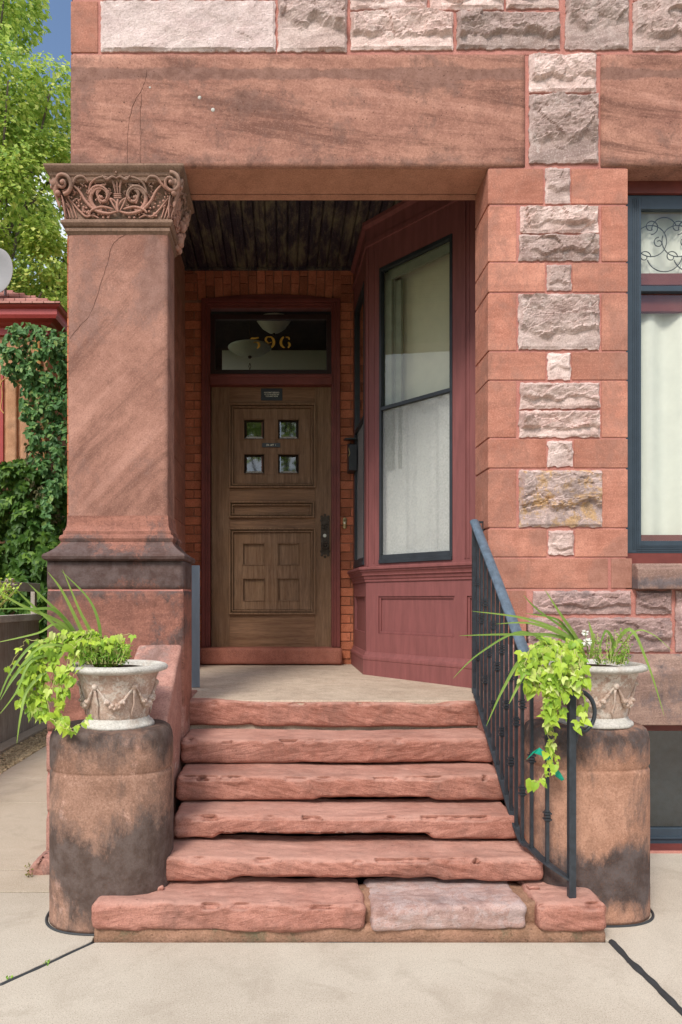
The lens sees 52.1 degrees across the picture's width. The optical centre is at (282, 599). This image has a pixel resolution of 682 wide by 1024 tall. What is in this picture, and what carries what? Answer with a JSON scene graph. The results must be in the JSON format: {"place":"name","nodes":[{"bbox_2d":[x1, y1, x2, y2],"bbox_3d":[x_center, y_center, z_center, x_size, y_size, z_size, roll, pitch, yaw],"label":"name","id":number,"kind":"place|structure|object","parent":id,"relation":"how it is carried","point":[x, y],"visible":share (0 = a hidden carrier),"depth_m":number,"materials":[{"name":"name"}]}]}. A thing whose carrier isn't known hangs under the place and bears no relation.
{"place":"outdoors","nodes":[
{"label":"outdoors","id":0,"kind":"place"},
{"bbox_2d":[0,746,48,892],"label":"path","id":1,"kind":"structure","parent":0,"point":[23,801],"depth_m":4.80,"materials":[{"name":"concrete"}]},
{"bbox_2d":[0,581,41,743],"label":"board fence","id":2,"kind":"object","parent":1,"relation":"on","point":[14,626],"visible":0.55,"depth_m":7.66,"materials":[{"name":"wood"}]},
{"bbox_2d":[0,722,46,753],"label":"kerb","id":3,"kind":"structure","parent":1,"relation":"on","point":[22,737],"depth_m":7.64,"materials":[{"name":"concrete"}]},
{"bbox_2d":[24,862,32,876],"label":"dry weed","id":4,"kind":"object","parent":1,"relation":"on","point":[28,874],"visible":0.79,"depth_m":3.85,"materials":[{"name":"brown plant"}]},
{"bbox_2d":[27,850,48,874],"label":"stone block","id":5,"kind":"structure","parent":1,"relation":"on","point":[40,865],"depth_m":3.88,"materials":[{"name":"red stone"}]},
{"bbox_2d":[0,0,71,283],"label":"sky","id":6,"kind":"structure","parent":0,"point":[57,42],"materials":[{"name":"blue"}]},
{"bbox_2d":[0,853,681,1023],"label":"sidewalk","id":7,"kind":"structure","parent":0,"point":[350,983],"depth_m":2.82,"materials":[{"name":"concrete"}]},
{"bbox_2d":[0,941,93,985],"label":"joint sealant","id":8,"kind":"object","parent":7,"relation":"on","point":[37,968],"visible":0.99,"depth_m":2.91,"materials":[{"name":"black rubber"}]},
{"bbox_2d":[45,719,173,935],"bbox_3d":[-0.839,1.079,3.430,0.628,0.933,0.508,0,0,0],"label":"stone drum","id":9,"kind":"object","parent":7,"relation":"on","point":[111,812],"visible":0.89,"depth_m":3.21,"materials":[{"name":"brown stone"}]},
{"bbox_2d":[70,659,167,730],"bbox_3d":[-0.813,0.464,3.430,0.486,0.301,0.486,0,0,0],"label":"garden urn","id":10,"kind":"object","parent":9,"relation":"on","point":[119,697],"visible":0.94,"depth_m":3.28,"materials":[{"name":"stone"}]},
{"bbox_2d":[0,571,101,739],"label":"spike plant","id":11,"kind":"object","parent":10,"relation":"in","point":[66,625],"visible":0.85,"depth_m":3.26,"materials":[{"name":"green plant"}]},
{"bbox_2d":[3,629,135,737],"bbox_3d":[-0.995,0.384,3.231,0.608,0.496,0.305,0,0,-15],"label":"sweet potato vine","id":12,"kind":"object","parent":10,"relation":"in","point":[36,709],"visible":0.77,"depth_m":3.24,"materials":[{"name":"green plant"}]},
{"bbox_2d":[78,641,132,666],"bbox_3d":[-0.865,0.258,3.361,0.316,0.139,0.299,0,0,0],"label":"bushy herb","id":13,"kind":"object","parent":10,"relation":"on","point":[115,657],"visible":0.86,"depth_m":3.27,"materials":[{"name":"green plant"}]},
{"bbox_2d":[91,643,605,942],"bbox_3d":[0.476,0.918,4.841,2.689,1.323,3.478,0,0,0],"label":"stoop","id":14,"kind":"object","parent":7,"relation":"on","point":[335,803],"visible":0.9,"depth_m":3.57,"materials":[{"name":"stone"}]},
{"bbox_2d":[192,565,199,686],"bbox_3d":[-0.620,0.189,4.994,0.057,0.873,0.073,0,0,0],"label":"metal strip","id":15,"kind":"object","parent":14,"relation":"on","point":[195,625],"visible":0.93,"depth_m":4.96,"materials":[{"name":"grey metal"}]},
{"bbox_2d":[470,519,596,897],"bbox_3d":[1.236,0.445,3.733,0.241,1.890,1.164,0,0,-9],"label":"stair railing","id":16,"kind":"object","parent":14,"relation":"on","point":[492,573],"visible":0.8,"depth_m":3.67,"materials":[{"name":"black metal"}]},
{"bbox_2d":[525,747,563,780],"bbox_3d":[1.236,0.771,3.266,0.174,0.149,0.062,0,0,26],"label":"green tape","id":17,"kind":"object","parent":16,"relation":"attached to","point":[558,774],"visible":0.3,"depth_m":3.25,"materials":[{"name":"teal plastic"}]},
{"bbox_2d":[524,719,654,927],"bbox_3d":[1.521,1.079,3.490,0.628,0.933,0.464,0,0,0],"label":"stone drum","id":18,"kind":"object","parent":7,"relation":"on","point":[612,821],"visible":0.67,"depth_m":3.29,"materials":[{"name":"brown stone"}]},
{"bbox_2d":[542,659,648,728],"bbox_3d":[1.560,0.464,3.470,0.486,0.301,0.486,0,0,0],"label":"garden urn","id":19,"kind":"object","parent":18,"relation":"on","point":[612,691],"visible":0.51,"depth_m":3.31,"materials":[{"name":"stone"}]},
{"bbox_2d":[514,635,592,792],"bbox_3d":[1.260,0.528,3.230,0.436,0.728,0.323,0,0,0],"label":"sweet potato vine","id":20,"kind":"object","parent":19,"relation":"in","point":[562,675],"visible":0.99,"depth_m":3.12,"materials":[{"name":"green plant"}]},
{"bbox_2d":[455,590,672,725],"bbox_3d":[1.315,0.255,3.266,1.197,0.612,0.190,0,0,-13],"label":"spike plant","id":21,"kind":"object","parent":19,"relation":"in","point":[563,635],"visible":0.88,"depth_m":3.29,"materials":[{"name":"green plant"}]},
{"bbox_2d":[582,630,587,658],"bbox_3d":[1.440,0.213,3.296,0.032,0.149,0.129,0,0,24],"label":"white flower","id":22,"kind":"object","parent":19,"relation":"in","point":[585,634],"visible":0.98,"depth_m":3.25,"materials":[{"name":"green plant"}]},
{"bbox_2d":[582,638,591,656],"bbox_3d":[1.441,0.231,3.292,0.046,0.113,0.137,0,0,18],"label":"white flower","id":23,"kind":"object","parent":19,"relation":"in","point":[589,642],"visible":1,"depth_m":3.25,"materials":[{"name":"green plant"}]},
{"bbox_2d":[589,628,632,665],"bbox_3d":[1.607,0.229,3.390,0.195,0.191,0.291,0,0,27],"label":"bushy herb","id":24,"kind":"object","parent":19,"relation":"on","point":[616,659],"visible":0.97,"depth_m":3.37,"materials":[{"name":"green plant"}]},
{"bbox_2d":[608,939,681,1015],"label":"joint sealant","id":25,"kind":"object","parent":7,"relation":"on","point":[660,990],"visible":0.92,"depth_m":2.81,"materials":[{"name":"black rubber"}]},
{"bbox_2d":[93,940,605,942],"bbox_3d":[0.500,1.560,5.250,13.000,0.016,9.100,0,0,0],"label":"joint base","id":26,"kind":"object","parent":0,"point":[348,942],"visible":0.07,"depth_m":3.14,"materials":[{"name":"brown concrete"}]},
{"label":"ground","id":27,"kind":"structure","parent":0,"visible":0},
{"bbox_2d":[0,573,27,607],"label":"flowering shrub","id":28,"kind":"object","parent":27,"relation":"on","point":[9,586],"visible":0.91,"depth_m":5.18,"materials":[{"name":"green plant"}]},
{"bbox_2d":[0,290,67,702],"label":"neighbour house","id":29,"kind":"structure","parent":27,"relation":"on","point":[18,308],"depth_m":8.95,"materials":[{"name":"paint"}]},
{"bbox_2d":[0,375,3,462],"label":"window","id":30,"kind":"structure","parent":29,"relation":"in","point":[2,377],"depth_m":8.97,"materials":[{"name":"red glass"}]},
{"bbox_2d":[0,248,12,294],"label":"satellite dish","id":31,"kind":"object","parent":29,"relation":"attached to","point":[6,269],"visible":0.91,"depth_m":8.85,"materials":[{"name":"white metal"}]},
{"bbox_2d":[0,322,67,531],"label":"climbing ivy","id":32,"kind":"object","parent":29,"relation":"attached to","point":[26,372],"visible":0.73,"depth_m":8.51,"materials":[{"name":"green plant"}]},
{"bbox_2d":[0,456,67,643],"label":"climbing ivy","id":33,"kind":"object","parent":29,"relation":"attached to","point":[22,530],"visible":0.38,"depth_m":8.69,"materials":[{"name":"green plant"}]},
{"bbox_2d":[24,428,62,524],"bbox_3d":[-3.058,-1.417,8.779,0.432,3.886,0.580,0,0,-34],"label":"climbing ivy","id":34,"kind":"object","parent":29,"relation":"attached to","point":[56,516],"visible":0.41,"depth_m":8.66,"materials":[{"name":"green plant"}]},
{"bbox_2d":[0,0,70,311],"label":"leafy tree","id":35,"kind":"object","parent":27,"relation":"on","point":[29,146],"visible":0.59,"depth_m":12.73,"materials":[{"name":"green plant"}]},
{"bbox_2d":[8,239,66,303],"bbox_3d":[-6.672,-4.276,19.814,9.820,11.712,5.208,0,0,13],"label":"leafy tree","id":36,"kind":"object","parent":27,"relation":"on","point":[21,279],"depth_m":18.73,"materials":[{"name":"green plant"}]},
{"bbox_2d":[41,0,681,852],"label":"brownstone house","id":37,"kind":"structure","parent":27,"relation":"on","point":[443,238],"depth_m":4.20,"materials":[{"name":"red stone"}]},
{"bbox_2d":[228,321,271,369],"bbox_3d":[-0.371,-2.999,7.900,0.500,0.750,0.500,0,0,0],"label":"pendant lamp","id":38,"kind":"object","parent":37,"relation":"hanging from","point":[246,348],"visible":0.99,"depth_m":7.80,"materials":[{"name":"white glass"}]},
{"bbox_2d":[211,387,330,646],"bbox_3d":[-0.101,-0.798,6.578,1.146,2.489,0.114,0,0,0],"label":"door","id":39,"kind":"structure","parent":37,"relation":"in","point":[271,556],"depth_m":6.59,"materials":[{"name":"brown wood"}]},
{"bbox_2d":[257,312,290,336],"bbox_3d":[-0.091,-3.146,7.400,0.370,0.685,0.370,0,0,0],"label":"pendant lamp","id":40,"kind":"object","parent":37,"relation":"hanging from","point":[273,328],"visible":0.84,"depth_m":7.33,"materials":[{"name":"white glass"}]},
{"bbox_2d":[343,517,346,528],"bbox_3d":[0.589,-0.723,6.521,0.030,0.110,0.029,0,0,-38],"label":"doorbell","id":41,"kind":"object","parent":37,"relation":"attached to","point":[344,522],"visible":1,"depth_m":6.52,"materials":[{"name":"gold metal"}]},
{"bbox_2d":[344,438,356,473],"bbox_3d":[0.630,-1.350,6.430,0.107,0.327,0.192,0,0,0],"label":"mailbox","id":42,"kind":"object","parent":37,"relation":"attached to","point":[351,458],"visible":0.91,"depth_m":6.35,"materials":[{"name":"black metal"}]},
{"bbox_2d":[347,200,476,687],"bbox_3d":[1.102,-1.240,5.476,0.563,3.760,2.315,0,0,-30],"label":"bay window","id":43,"kind":"structure","parent":37,"relation":"in","point":[411,575],"depth_m":5.42,"materials":[{"name":"red paint"}]},
{"bbox_2d":[626,181,681,563],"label":"window","id":44,"kind":"structure","parent":37,"relation":"in","point":[654,262],"depth_m":4.44,"materials":[{"name":"blue"}]},
{"bbox_2d":[648,731,681,842],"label":"basement window","id":45,"kind":"structure","parent":37,"relation":"in","point":[665,766],"depth_m":4.36,"materials":[{"name":"blue"}]},
{"label":"gravel bed","id":46,"kind":"structure","parent":0,"visible":0},
{"bbox_2d":[0,729,47,773],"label":"gravel","id":47,"kind":"structure","parent":46,"relation":"on","point":[23,750],"depth_m":7.03,"materials":[{"name":"beige gravel"}]}
]}

